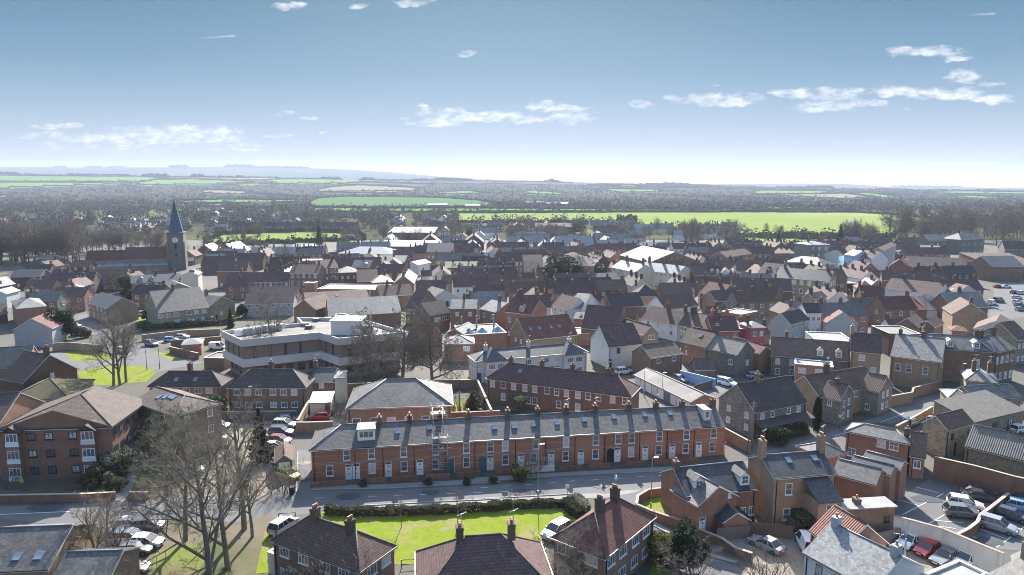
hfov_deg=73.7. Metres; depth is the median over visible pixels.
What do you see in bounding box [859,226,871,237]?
bare tree
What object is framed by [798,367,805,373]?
window
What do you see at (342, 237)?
bare tree
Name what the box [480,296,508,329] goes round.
slate house
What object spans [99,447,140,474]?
bush
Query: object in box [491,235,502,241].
workshop
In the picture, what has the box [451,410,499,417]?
boundary wall
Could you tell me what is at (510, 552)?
detached house
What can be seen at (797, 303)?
outbuilding
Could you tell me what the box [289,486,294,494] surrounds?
wheelie bin
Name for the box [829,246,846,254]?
house
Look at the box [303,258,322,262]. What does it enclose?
white flat shop
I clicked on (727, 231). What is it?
bare tree
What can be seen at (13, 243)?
bare tree
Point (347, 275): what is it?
octagonal house
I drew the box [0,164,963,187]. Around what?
skyline woods
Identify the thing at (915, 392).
boundary wall
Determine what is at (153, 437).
bare tree
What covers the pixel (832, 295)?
house
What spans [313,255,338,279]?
georgian house
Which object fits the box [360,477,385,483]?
garden wall
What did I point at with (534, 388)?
window
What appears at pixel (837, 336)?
flat roofed building
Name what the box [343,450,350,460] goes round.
window
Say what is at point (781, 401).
brick house
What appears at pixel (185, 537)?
bare tree
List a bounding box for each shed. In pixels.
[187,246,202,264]
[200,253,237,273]
[203,351,229,369]
[205,251,226,255]
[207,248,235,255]
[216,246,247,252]
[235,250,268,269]
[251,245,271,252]
[338,246,396,256]
[384,240,439,249]
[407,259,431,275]
[689,358,714,377]
[897,295,927,317]
[912,296,938,317]
[933,390,1023,430]
[959,252,1023,278]
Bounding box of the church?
[85,195,187,270]
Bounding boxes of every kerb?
[311,488,388,489]
[369,501,438,505]
[389,481,499,488]
[439,498,499,501]
[475,476,557,482]
[475,495,543,498]
[544,493,573,495]
[558,472,627,476]
[628,470,664,472]
[711,556,733,562]
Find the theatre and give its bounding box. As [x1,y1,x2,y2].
[545,252,598,277]
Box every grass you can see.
[63,351,111,361]
[78,365,156,384]
[93,481,123,493]
[131,456,215,497]
[151,543,203,574]
[152,351,182,359]
[256,531,272,573]
[321,508,580,564]
[451,399,470,411]
[641,497,670,513]
[650,564,667,574]
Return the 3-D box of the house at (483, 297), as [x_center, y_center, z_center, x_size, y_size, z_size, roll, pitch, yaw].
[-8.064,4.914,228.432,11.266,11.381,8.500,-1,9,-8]
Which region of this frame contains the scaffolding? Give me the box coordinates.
[427,402,450,473]
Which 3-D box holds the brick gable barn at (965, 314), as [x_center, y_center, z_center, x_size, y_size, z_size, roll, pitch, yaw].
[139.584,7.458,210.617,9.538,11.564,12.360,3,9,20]
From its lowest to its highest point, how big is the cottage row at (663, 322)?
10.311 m
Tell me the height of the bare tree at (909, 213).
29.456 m
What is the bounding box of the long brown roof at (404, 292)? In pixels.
[375,279,412,307]
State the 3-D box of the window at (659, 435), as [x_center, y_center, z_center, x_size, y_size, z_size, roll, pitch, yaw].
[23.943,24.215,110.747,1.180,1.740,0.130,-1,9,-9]
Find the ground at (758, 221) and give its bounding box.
[0,167,1023,574]
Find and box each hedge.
[150,318,227,329]
[323,497,562,516]
[562,496,584,518]
[567,492,590,512]
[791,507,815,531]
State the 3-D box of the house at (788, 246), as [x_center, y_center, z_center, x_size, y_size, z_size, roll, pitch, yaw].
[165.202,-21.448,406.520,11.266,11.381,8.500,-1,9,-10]
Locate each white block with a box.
[180,258,202,289]
[945,283,981,296]
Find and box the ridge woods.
[25,173,995,190]
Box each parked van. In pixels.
[208,341,224,349]
[794,529,810,551]
[987,299,996,304]
[993,297,1004,302]
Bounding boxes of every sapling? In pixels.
[388,492,405,526]
[450,485,473,523]
[507,487,523,508]
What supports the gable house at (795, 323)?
on the ground at (758, 221)
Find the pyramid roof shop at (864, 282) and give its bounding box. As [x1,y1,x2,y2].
[853,280,869,296]
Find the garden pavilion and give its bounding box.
[938,389,965,398]
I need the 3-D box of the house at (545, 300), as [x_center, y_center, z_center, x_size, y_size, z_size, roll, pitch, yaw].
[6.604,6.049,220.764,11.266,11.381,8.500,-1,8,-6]
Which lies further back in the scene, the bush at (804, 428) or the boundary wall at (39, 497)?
the bush at (804, 428)
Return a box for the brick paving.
[1010,551,1020,560]
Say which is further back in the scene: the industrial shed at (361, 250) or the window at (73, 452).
the industrial shed at (361, 250)
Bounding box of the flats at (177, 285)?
[161,279,190,288]
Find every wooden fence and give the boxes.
[694,380,711,390]
[716,525,749,539]
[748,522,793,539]
[878,528,900,544]
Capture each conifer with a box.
[226,308,234,327]
[247,408,272,463]
[314,225,322,243]
[836,224,843,239]
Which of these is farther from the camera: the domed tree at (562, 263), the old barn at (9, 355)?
the domed tree at (562, 263)
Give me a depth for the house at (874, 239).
458.04 m
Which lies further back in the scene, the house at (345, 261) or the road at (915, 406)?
the house at (345, 261)
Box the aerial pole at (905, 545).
[901,538,910,555]
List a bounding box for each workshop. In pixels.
[198,240,220,255]
[221,238,250,252]
[272,244,296,256]
[302,243,327,253]
[360,239,390,247]
[381,231,397,240]
[423,231,440,242]
[442,234,461,242]
[465,230,483,249]
[468,237,480,251]
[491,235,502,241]
[506,234,532,246]
[513,231,549,246]
[517,236,531,246]
[538,237,547,245]
[554,233,593,245]
[564,232,583,235]
[593,231,630,243]
[597,237,618,243]
[599,233,612,239]
[624,236,645,242]
[834,458,885,498]
[851,454,896,501]
[863,450,907,502]
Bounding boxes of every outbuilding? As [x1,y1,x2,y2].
[299,253,310,262]
[324,276,343,285]
[345,250,359,256]
[383,270,391,279]
[422,267,431,279]
[430,261,444,270]
[446,299,450,318]
[462,290,470,298]
[474,241,478,252]
[520,268,535,281]
[536,263,544,280]
[539,281,542,291]
[606,260,615,272]
[635,305,646,322]
[658,240,669,248]
[687,278,698,293]
[698,284,703,303]
[702,306,719,314]
[704,300,726,312]
[737,315,742,324]
[752,312,770,331]
[761,318,770,344]
[769,299,795,319]
[782,295,801,308]
[838,494,897,532]
[841,289,851,298]
[847,281,856,289]
[847,291,874,310]
[861,274,884,287]
[872,266,887,279]
[880,312,902,325]
[909,431,927,478]
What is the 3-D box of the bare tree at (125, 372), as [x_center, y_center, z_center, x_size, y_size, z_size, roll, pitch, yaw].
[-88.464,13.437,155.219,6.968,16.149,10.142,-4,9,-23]
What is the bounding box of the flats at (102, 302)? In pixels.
[86,292,138,323]
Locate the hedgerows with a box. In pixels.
[0,174,1023,245]
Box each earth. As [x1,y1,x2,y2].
[0,484,86,493]
[109,513,276,574]
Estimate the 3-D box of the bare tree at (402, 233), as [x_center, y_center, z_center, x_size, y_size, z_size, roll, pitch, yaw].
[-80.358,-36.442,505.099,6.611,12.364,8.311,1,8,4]
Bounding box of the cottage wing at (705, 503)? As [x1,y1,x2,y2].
[669,472,739,531]
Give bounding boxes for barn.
[0,345,37,374]
[807,504,889,546]
[921,408,974,457]
[942,296,987,333]
[964,424,1023,476]
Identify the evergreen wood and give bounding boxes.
[12,183,1023,221]
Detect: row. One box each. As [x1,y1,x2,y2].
[0,302,7,322]
[10,269,50,288]
[50,272,101,293]
[94,269,130,290]
[130,269,181,288]
[225,267,289,286]
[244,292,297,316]
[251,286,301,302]
[478,257,505,265]
[485,351,640,411]
[633,367,716,405]
[641,302,687,340]
[677,305,716,341]
[770,329,849,377]
[880,265,945,287]
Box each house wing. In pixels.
[820,376,855,424]
[861,372,893,415]
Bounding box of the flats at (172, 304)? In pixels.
[144,283,209,326]
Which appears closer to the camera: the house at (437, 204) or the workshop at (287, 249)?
the workshop at (287, 249)
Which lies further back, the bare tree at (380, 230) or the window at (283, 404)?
the bare tree at (380, 230)
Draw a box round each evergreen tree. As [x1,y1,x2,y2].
[44,308,78,335]
[117,275,131,288]
[235,303,247,317]
[623,214,632,219]
[632,215,637,223]
[666,516,711,570]
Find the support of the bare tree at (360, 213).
on the ground at (758, 221)
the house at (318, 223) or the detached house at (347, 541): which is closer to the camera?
the detached house at (347, 541)
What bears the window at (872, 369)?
in the town house at (866, 350)
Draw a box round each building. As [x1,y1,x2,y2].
[302,289,368,299]
[317,283,391,296]
[394,220,405,226]
[421,215,434,223]
[428,221,444,225]
[430,222,452,230]
[438,213,446,220]
[438,224,449,236]
[450,221,460,231]
[458,231,467,239]
[472,225,497,234]
[475,226,493,238]
[476,228,484,242]
[487,220,502,230]
[509,225,526,235]
[518,230,545,232]
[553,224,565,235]
[575,327,588,345]
[588,218,610,228]
[601,225,626,232]
[611,219,633,225]
[627,222,652,234]
[628,229,643,237]
[651,222,674,233]
[672,228,689,240]
[689,227,712,238]
[705,224,727,236]
[805,331,848,340]
[871,325,920,355]
[906,256,962,270]
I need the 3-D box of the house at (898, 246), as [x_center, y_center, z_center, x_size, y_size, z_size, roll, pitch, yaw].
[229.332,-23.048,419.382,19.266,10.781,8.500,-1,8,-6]
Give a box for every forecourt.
[97,526,113,547]
[728,535,803,574]
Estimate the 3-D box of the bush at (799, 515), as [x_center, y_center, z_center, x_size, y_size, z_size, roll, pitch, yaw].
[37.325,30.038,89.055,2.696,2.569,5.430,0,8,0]
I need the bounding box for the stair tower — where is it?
[304,281,317,292]
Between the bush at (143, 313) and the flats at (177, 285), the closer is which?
the bush at (143, 313)
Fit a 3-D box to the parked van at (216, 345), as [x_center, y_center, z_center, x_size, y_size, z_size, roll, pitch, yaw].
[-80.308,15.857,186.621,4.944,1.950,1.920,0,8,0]
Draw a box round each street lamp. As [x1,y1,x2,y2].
[268,441,274,493]
[537,443,543,497]
[650,457,658,508]
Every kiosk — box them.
[181,338,204,355]
[948,325,967,334]
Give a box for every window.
[26,433,35,440]
[28,450,37,457]
[30,467,38,474]
[44,432,53,440]
[46,449,55,456]
[48,466,56,473]
[68,432,76,439]
[70,448,78,456]
[72,465,80,472]
[113,427,117,436]
[114,444,119,451]
[119,422,123,431]
[126,418,130,427]
[133,429,137,438]
[195,388,201,393]
[205,388,212,393]
[233,389,240,395]
[244,389,250,395]
[253,347,256,357]
[255,389,261,395]
[256,402,262,407]
[269,345,271,355]
[269,389,276,395]
[270,402,276,407]
[279,546,289,559]
[280,389,286,395]
[280,567,290,574]
[281,402,287,407]
[284,343,286,354]
[287,364,293,368]
[291,389,297,395]
[291,402,297,407]
[297,553,308,566]
[298,362,304,369]
[299,342,301,352]
[319,561,330,574]
[326,465,333,476]
[338,568,348,574]
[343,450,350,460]
[347,366,352,373]
[352,418,360,422]
[367,563,377,574]
[368,448,375,459]
[368,463,375,473]
[381,553,391,569]
[387,417,395,420]
[400,446,407,457]
[400,461,407,471]
[433,445,438,455]
[433,459,438,469]
[463,346,469,350]
[463,443,469,453]
[463,457,469,467]
[476,363,482,369]
[487,441,493,452]
[488,364,495,369]
[490,380,494,387]
[501,381,505,388]
[501,393,505,400]
[502,440,508,451]
[502,454,508,465]
[511,383,515,389]
[522,384,527,391]
[526,359,531,364]
[530,453,536,463]
[532,385,536,392]
[532,397,536,404]
[532,439,538,449]
[544,387,549,394]
[554,357,560,362]
[554,388,558,395]
[556,400,560,408]
[556,542,569,557]
[557,563,568,574]
[562,437,569,447]
[562,451,568,461]
[563,390,568,397]
[567,357,573,362]
[575,391,580,398]
[575,403,579,410]
[576,356,582,361]
[584,553,597,568]
[585,393,590,400]
[592,435,599,445]
[592,449,598,459]
[596,394,600,401]
[607,554,615,569]
[610,396,615,403]
[615,434,621,444]
[618,564,625,574]
[619,544,627,559]
[622,397,627,404]
[628,433,634,443]
[628,447,634,457]
[630,554,638,569]
[632,534,639,548]
[641,545,648,559]
[643,525,649,539]
[655,445,661,455]
[656,431,662,441]
[682,443,688,453]
[683,430,689,440]
[709,442,714,451]
[710,428,716,438]
[748,506,752,515]
[760,413,764,419]
[775,358,779,364]
[775,368,779,374]
[782,508,789,520]
[784,483,792,495]
[789,359,793,365]
[789,369,793,375]
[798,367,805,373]
[814,563,822,574]
[815,369,822,372]
[827,399,831,406]
[846,447,855,456]
[858,354,864,360]
[865,403,869,410]
[870,367,875,372]
[876,439,885,448]
[883,516,889,522]
[888,441,898,451]
[894,363,900,371]
[905,364,911,372]
[912,460,920,469]
[921,366,927,374]
[973,359,979,367]
[1007,418,1012,426]
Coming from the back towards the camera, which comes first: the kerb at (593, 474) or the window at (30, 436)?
the kerb at (593, 474)
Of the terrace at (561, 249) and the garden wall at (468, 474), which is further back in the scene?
the terrace at (561, 249)
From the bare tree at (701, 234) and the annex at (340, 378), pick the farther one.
the bare tree at (701, 234)
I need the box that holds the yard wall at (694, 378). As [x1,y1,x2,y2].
[680,370,715,387]
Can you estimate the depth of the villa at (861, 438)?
108.01 m
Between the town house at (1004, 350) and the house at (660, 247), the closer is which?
the town house at (1004, 350)
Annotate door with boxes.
[279,462,289,466]
[325,404,330,412]
[345,464,352,479]
[353,463,359,478]
[385,461,391,476]
[416,459,422,474]
[448,458,454,472]
[478,372,481,382]
[479,456,485,470]
[487,455,493,469]
[518,453,523,466]
[548,451,554,465]
[578,449,583,463]
[607,449,613,462]
[608,358,611,367]
[614,447,620,461]
[635,377,639,385]
[640,379,645,390]
[642,445,647,459]
[646,382,651,392]
[652,385,657,395]
[658,388,663,399]
[664,391,669,402]
[669,444,675,458]
[670,394,676,405]
[695,442,701,456]
[699,517,705,529]
[952,441,956,455]
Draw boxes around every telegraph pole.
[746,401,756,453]
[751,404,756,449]
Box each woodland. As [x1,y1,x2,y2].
[0,173,1023,232]
[0,208,1022,239]
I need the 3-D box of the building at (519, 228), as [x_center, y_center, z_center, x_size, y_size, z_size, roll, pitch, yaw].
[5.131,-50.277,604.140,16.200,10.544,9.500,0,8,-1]
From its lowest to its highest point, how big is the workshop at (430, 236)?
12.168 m
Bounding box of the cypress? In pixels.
[812,396,822,429]
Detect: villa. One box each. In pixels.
[10,291,46,325]
[66,279,83,286]
[844,423,911,470]
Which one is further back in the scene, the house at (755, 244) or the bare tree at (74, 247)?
the house at (755, 244)
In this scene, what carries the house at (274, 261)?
on the ground at (758, 221)
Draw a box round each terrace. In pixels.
[467,332,588,383]
[547,242,593,253]
[611,255,653,288]
[635,238,680,245]
[645,256,689,289]
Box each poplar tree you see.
[680,218,690,242]
[688,218,698,242]
[688,219,703,241]
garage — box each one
[273,440,294,468]
[308,391,334,414]
[715,503,751,527]
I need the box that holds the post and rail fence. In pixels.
[401,559,414,568]
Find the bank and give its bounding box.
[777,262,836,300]
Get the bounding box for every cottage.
[0,344,78,391]
[312,354,339,402]
[574,293,598,314]
[659,457,759,520]
[680,323,720,364]
[681,306,720,335]
[705,334,755,376]
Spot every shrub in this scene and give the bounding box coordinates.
[0,469,22,490]
[11,470,39,489]
[262,464,300,492]
[275,471,303,492]
[279,558,323,574]
[327,394,346,416]
[516,452,548,478]
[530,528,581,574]
[652,529,722,574]
[729,538,799,574]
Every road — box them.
[0,461,747,574]
[50,314,203,371]
[295,450,310,495]
[730,393,939,456]
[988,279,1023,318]
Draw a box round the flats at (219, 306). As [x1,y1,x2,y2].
[204,288,234,319]
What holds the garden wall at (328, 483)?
on the pavement at (401, 484)
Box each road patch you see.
[26,502,65,510]
[125,507,156,515]
[294,477,311,481]
[296,461,310,464]
[336,493,359,499]
[421,490,438,494]
[509,489,536,495]
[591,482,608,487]
[871,422,889,425]
[911,495,942,502]
[975,536,1003,545]
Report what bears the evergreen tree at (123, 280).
on the ground at (758, 221)
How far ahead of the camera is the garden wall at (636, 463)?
108.53 m
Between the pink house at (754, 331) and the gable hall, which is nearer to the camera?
the pink house at (754, 331)
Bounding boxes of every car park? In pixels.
[187,423,272,498]
[667,363,724,393]
[887,543,938,572]
[894,477,1023,550]
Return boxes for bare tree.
[0,218,14,230]
[0,219,19,260]
[0,221,9,263]
[0,221,39,265]
[0,223,31,264]
[0,233,18,263]
[0,234,9,264]
[2,220,42,263]
[9,232,37,266]
[31,215,51,231]
[31,234,46,254]
[32,221,78,256]
[33,223,52,254]
[41,229,63,254]
[43,225,66,254]
[45,226,72,258]
[50,221,78,258]
[50,221,80,258]
[61,221,92,259]
[64,301,79,318]
[65,232,86,261]
[66,217,90,255]
[68,235,84,259]
[68,488,112,550]
[70,225,92,259]
[76,308,142,384]
[80,302,144,385]
[81,238,93,250]
[87,230,96,249]
[88,233,99,249]
[90,488,121,533]
[90,505,138,547]
[93,226,104,249]
[94,261,124,291]
[96,226,121,249]
[99,229,120,249]
[103,402,267,574]
[104,229,125,248]
[106,229,126,249]
[107,312,137,381]
[116,492,138,514]
[117,227,137,246]
[117,401,212,497]
[121,230,140,249]
[130,397,232,541]
[132,229,144,246]
[135,412,180,469]
[136,233,151,246]
[141,399,307,570]
[144,236,156,246]
[147,226,166,245]
[150,233,164,245]
[195,385,275,529]
[226,454,269,537]
[239,288,293,336]
[246,235,257,246]
[251,223,260,239]
[252,223,266,239]
[270,243,296,261]
[279,207,286,217]
[285,535,374,574]
[287,208,297,218]
[302,210,310,221]
[333,210,344,221]
[339,230,348,241]
[346,306,402,388]
[354,230,362,241]
[356,210,365,223]
[356,300,439,380]
[364,213,374,230]
[377,225,389,236]
[388,308,475,389]
[391,232,402,239]
[400,231,406,239]
[409,227,425,239]
[438,225,445,234]
[445,224,455,235]
[460,219,471,235]
[504,225,516,235]
[521,223,531,231]
[531,222,543,231]
[539,223,554,232]
[548,515,602,574]
[549,224,562,235]
[554,227,571,235]
[569,243,600,260]
[579,224,587,232]
[592,222,606,232]
[617,222,632,232]
[627,220,635,230]
[629,229,637,237]
[639,226,649,238]
[647,225,653,237]
[653,218,661,233]
[668,226,675,237]
[675,221,684,229]
[693,223,706,242]
[702,220,714,238]
[711,223,720,237]
[715,221,733,238]
[723,219,742,237]
[727,230,736,238]
[729,218,746,235]
[732,228,746,238]
[744,229,755,239]
[776,226,784,237]
[838,226,854,236]
[843,221,855,236]
[847,218,864,236]
[847,227,855,236]
[851,220,861,236]
[859,225,881,236]
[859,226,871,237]
[862,224,882,236]
[877,204,900,231]
[881,215,899,234]
[891,216,912,235]
[892,208,919,232]
[894,215,909,236]
[895,206,919,236]
[914,218,930,235]
[917,206,934,230]
[917,218,934,234]
[926,206,954,225]
[927,211,947,234]
[931,212,955,234]
[937,208,966,234]
[941,206,959,234]
[949,217,962,233]
[956,206,976,232]
[965,211,981,233]
[976,213,996,237]
[978,208,998,237]
[982,211,1002,236]
[986,218,1011,245]
[991,210,1020,240]
[991,211,1011,239]
[998,206,1023,240]
[1009,205,1023,237]
[1009,216,1021,240]
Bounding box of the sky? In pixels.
[0,0,1023,187]
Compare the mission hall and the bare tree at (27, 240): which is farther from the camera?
the bare tree at (27, 240)
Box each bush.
[74,462,108,487]
[77,327,91,337]
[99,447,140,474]
[101,471,129,491]
[119,288,128,295]
[119,439,142,469]
[124,289,132,299]
[135,320,153,330]
[140,310,146,318]
[205,394,227,413]
[268,444,276,461]
[357,478,367,486]
[422,477,432,485]
[463,476,470,484]
[464,389,485,410]
[488,475,497,483]
[508,393,528,412]
[510,462,529,481]
[646,530,677,565]
[759,505,797,531]
[763,427,791,445]
[782,424,796,436]
[788,422,801,434]
[796,421,809,433]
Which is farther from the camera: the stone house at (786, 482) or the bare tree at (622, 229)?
the bare tree at (622, 229)
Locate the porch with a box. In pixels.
[267,548,274,574]
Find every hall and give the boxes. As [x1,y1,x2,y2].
[0,522,97,574]
[18,377,95,403]
[53,547,140,574]
[345,378,452,423]
[356,269,377,283]
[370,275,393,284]
[379,255,410,263]
[426,243,454,264]
[454,315,506,350]
[509,314,577,346]
[581,304,626,344]
[620,245,695,263]
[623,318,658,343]
[712,249,751,259]
[784,256,834,268]
[970,256,1023,280]
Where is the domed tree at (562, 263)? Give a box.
[541,255,603,277]
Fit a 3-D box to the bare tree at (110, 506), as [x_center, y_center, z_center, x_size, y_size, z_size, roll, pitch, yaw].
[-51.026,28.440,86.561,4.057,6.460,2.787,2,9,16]
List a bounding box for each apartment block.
[0,385,145,482]
[0,392,45,475]
[139,386,222,461]
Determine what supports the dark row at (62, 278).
on the ground at (758, 221)
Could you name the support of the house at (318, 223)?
on the ground at (758, 221)
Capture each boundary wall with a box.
[0,491,115,502]
[52,342,101,351]
[129,491,148,499]
[141,329,219,340]
[169,346,198,358]
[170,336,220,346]
[221,410,296,419]
[295,421,332,432]
[297,398,309,421]
[347,379,476,392]
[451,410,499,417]
[477,379,491,410]
[635,487,685,527]
[698,528,752,561]
[724,427,750,452]
[891,380,941,406]
[893,515,1004,572]
[895,406,933,430]
[932,456,1023,496]
[956,492,1009,537]
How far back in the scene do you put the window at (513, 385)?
138.20 m
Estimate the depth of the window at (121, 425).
106.84 m
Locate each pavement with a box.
[311,479,497,488]
[322,500,474,512]
[475,467,671,481]
[475,490,638,502]
[654,522,737,562]
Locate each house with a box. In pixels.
[0,276,15,288]
[0,281,20,307]
[12,312,67,346]
[23,275,62,296]
[25,286,69,314]
[26,260,57,271]
[28,217,38,224]
[31,256,46,263]
[37,254,61,259]
[39,255,64,268]
[44,268,62,279]
[51,264,72,272]
[53,255,71,268]
[55,282,94,310]
[61,272,94,291]
[70,256,97,271]
[82,216,96,224]
[93,218,103,226]
[104,221,115,230]
[110,217,119,224]
[120,223,132,232]
[120,267,143,290]
[128,263,153,274]
[131,279,169,308]
[143,223,154,233]
[147,356,233,405]
[162,220,169,229]
[204,222,215,230]
[208,211,217,217]
[214,224,227,231]
[216,261,252,287]
[225,273,254,298]
[226,359,314,411]
[232,221,242,230]
[241,221,249,229]
[252,221,261,228]
[257,244,274,257]
[262,221,271,228]
[264,259,308,271]
[269,253,300,263]
[269,502,397,574]
[270,221,278,228]
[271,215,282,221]
[278,220,285,229]
[281,262,292,271]
[285,221,292,228]
[289,259,325,293]
[292,221,300,228]
[293,294,329,321]
[294,216,301,221]
[295,243,320,256]
[298,244,324,258]
[300,221,307,228]
[307,221,314,227]
[308,423,354,481]
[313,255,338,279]
[314,221,321,228]
[321,221,329,228]
[323,250,351,259]
[327,253,381,268]
[329,221,336,229]
[336,222,343,229]
[336,239,359,251]
[338,266,356,283]
[343,221,350,229]
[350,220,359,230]
[351,256,375,269]
[352,413,381,478]
[364,248,377,256]
[375,257,390,274]
[378,259,409,282]
[380,411,411,476]
[388,253,402,263]
[392,246,412,261]
[393,265,417,293]
[405,289,437,323]
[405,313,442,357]
[409,244,426,260]
[411,404,443,474]
[414,242,444,246]
[414,300,450,329]
[415,508,552,574]
[416,276,446,290]
[427,203,447,206]
[427,286,461,304]
[432,260,450,279]
[435,249,484,264]
[441,269,507,294]
[441,408,472,472]
[445,258,476,273]
[446,322,476,335]
[450,238,467,242]
[450,292,477,329]
[452,240,473,252]
[452,272,489,297]
[455,244,471,252]
[456,263,488,273]
[459,261,516,269]
[461,252,489,260]
[465,204,479,208]
[470,287,505,320]
[470,406,513,470]
[473,279,505,297]
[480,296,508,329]
[484,258,514,265]
[485,265,517,292]
[486,242,497,256]
[487,239,529,248]
[490,263,514,269]
[498,245,542,252]
[498,248,545,256]
[504,250,522,278]
[504,288,547,337]
[508,276,540,302]
[510,405,543,466]
[511,246,557,253]
[515,289,551,314]
[522,250,567,257]
[522,255,542,276]
[524,286,541,294]
[534,223,572,233]
[539,398,573,465]
[541,239,564,248]
[543,251,551,266]
[543,272,610,302]
[545,202,567,206]
[550,477,656,574]
[551,278,593,303]
[552,294,586,324]
[553,268,587,277]
[567,238,581,245]
[567,247,587,253]
[568,397,603,464]
[589,272,618,278]
[589,322,642,367]
[591,249,610,272]
[593,240,635,253]
[593,274,627,303]
[597,400,638,462]
[600,292,643,319]
[601,245,619,262]
[623,242,647,252]
[624,269,650,291]
[631,394,665,460]
[632,280,658,304]
[643,243,666,249]
[645,259,673,264]
[646,292,698,312]
[647,257,700,266]
[656,277,692,296]
[658,398,692,458]
[667,272,694,297]
[669,239,712,254]
[683,240,709,249]
[683,243,709,257]
[684,396,725,456]
[685,250,705,262]
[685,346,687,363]
[687,266,708,282]
[689,259,715,272]
[698,271,736,292]
[700,277,732,308]
[701,289,732,312]
[703,255,742,262]
[705,308,739,336]
[708,245,729,258]
[708,268,772,277]
[709,237,724,247]
[709,265,721,274]
[717,258,749,273]
[717,371,815,437]
[721,267,728,273]
[721,308,757,321]
[723,236,746,245]
[726,284,776,317]
[729,241,754,249]
[730,272,792,300]
[733,240,762,245]
[733,336,770,371]
[735,256,757,264]
[736,242,768,249]
[738,325,744,338]
[739,313,766,344]
[742,278,783,302]
[745,262,761,272]
[746,424,843,529]
[747,244,774,259]
[750,258,805,268]
[754,255,783,262]
[758,262,789,277]
[762,237,784,250]
[766,250,792,260]
[769,309,809,338]
[774,245,793,253]
[781,243,793,248]
[794,236,829,259]
[794,357,868,413]
[794,358,832,381]
[795,442,848,467]
[797,303,821,331]
[801,286,826,302]
[801,512,927,574]
[804,259,829,269]
[805,280,848,302]
[818,264,847,291]
[818,296,869,332]
[822,237,849,246]
[823,310,858,337]
[824,268,845,292]
[825,250,843,267]
[829,242,842,248]
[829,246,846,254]
[841,234,859,240]
[842,262,878,286]
[844,247,865,265]
[845,243,861,251]
[846,238,879,247]
[847,257,877,269]
[849,323,881,373]
[853,279,883,297]
[854,244,877,250]
[860,250,869,260]
[861,234,887,240]
[863,247,887,269]
[864,235,884,243]
[868,241,902,249]
[868,290,917,325]
[872,235,893,243]
[873,242,895,265]
[885,273,947,300]
[889,327,946,388]
[890,254,910,270]
[894,234,921,244]
[894,239,917,247]
[895,314,923,332]
[899,244,950,258]
[912,274,983,297]
[914,265,948,278]
[916,261,977,278]
[920,316,944,333]
[920,321,995,381]
[920,559,987,574]
[929,286,988,318]
[955,383,1023,406]
[959,354,999,386]
[971,324,1016,382]
[973,314,1020,335]
[984,320,1023,364]
[985,541,1023,574]
[997,238,1023,257]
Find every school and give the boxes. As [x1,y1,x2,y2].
[918,232,950,247]
[945,230,984,253]
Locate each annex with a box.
[333,370,347,402]
[443,334,474,361]
[573,312,584,326]
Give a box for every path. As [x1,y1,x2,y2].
[112,466,143,500]
[142,333,181,346]
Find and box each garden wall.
[310,480,345,487]
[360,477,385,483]
[392,475,416,481]
[426,473,449,479]
[456,471,480,477]
[495,469,510,474]
[559,464,582,470]
[589,462,610,468]
[625,460,645,466]
[653,457,698,464]
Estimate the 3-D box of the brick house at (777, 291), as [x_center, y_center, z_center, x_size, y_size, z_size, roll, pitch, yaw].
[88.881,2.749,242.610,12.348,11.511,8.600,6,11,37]
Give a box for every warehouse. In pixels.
[326,295,401,325]
[388,227,437,239]
[631,340,683,374]
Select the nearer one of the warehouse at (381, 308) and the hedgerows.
the warehouse at (381, 308)
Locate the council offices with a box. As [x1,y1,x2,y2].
[221,291,406,376]
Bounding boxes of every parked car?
[108,527,145,545]
[112,515,136,528]
[119,540,153,556]
[130,515,165,530]
[130,532,165,549]
[139,559,151,574]
[144,339,159,346]
[163,336,178,341]
[174,333,189,338]
[178,463,203,475]
[266,515,299,535]
[267,424,294,435]
[267,440,281,445]
[268,433,292,442]
[271,417,295,428]
[275,466,300,480]
[279,413,297,421]
[308,411,330,420]
[540,516,571,541]
[614,366,632,374]
[671,373,687,381]
[717,376,736,387]
[745,371,762,378]
[747,534,786,555]
[897,532,919,550]
[902,416,919,427]
[913,538,941,557]
[928,545,957,565]
[942,501,979,519]
[946,492,984,511]
[952,550,972,564]
[958,483,996,494]
[961,487,998,502]
[976,511,1019,535]
[994,504,1023,524]
[1001,284,1011,287]
[1005,496,1023,510]
[1008,423,1023,433]
[1011,492,1023,498]
[1012,295,1021,298]
[1012,299,1022,302]
[1013,302,1023,306]
[1014,306,1023,310]
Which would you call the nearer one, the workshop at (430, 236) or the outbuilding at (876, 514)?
the outbuilding at (876, 514)
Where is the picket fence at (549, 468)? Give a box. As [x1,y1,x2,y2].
[526,465,554,472]

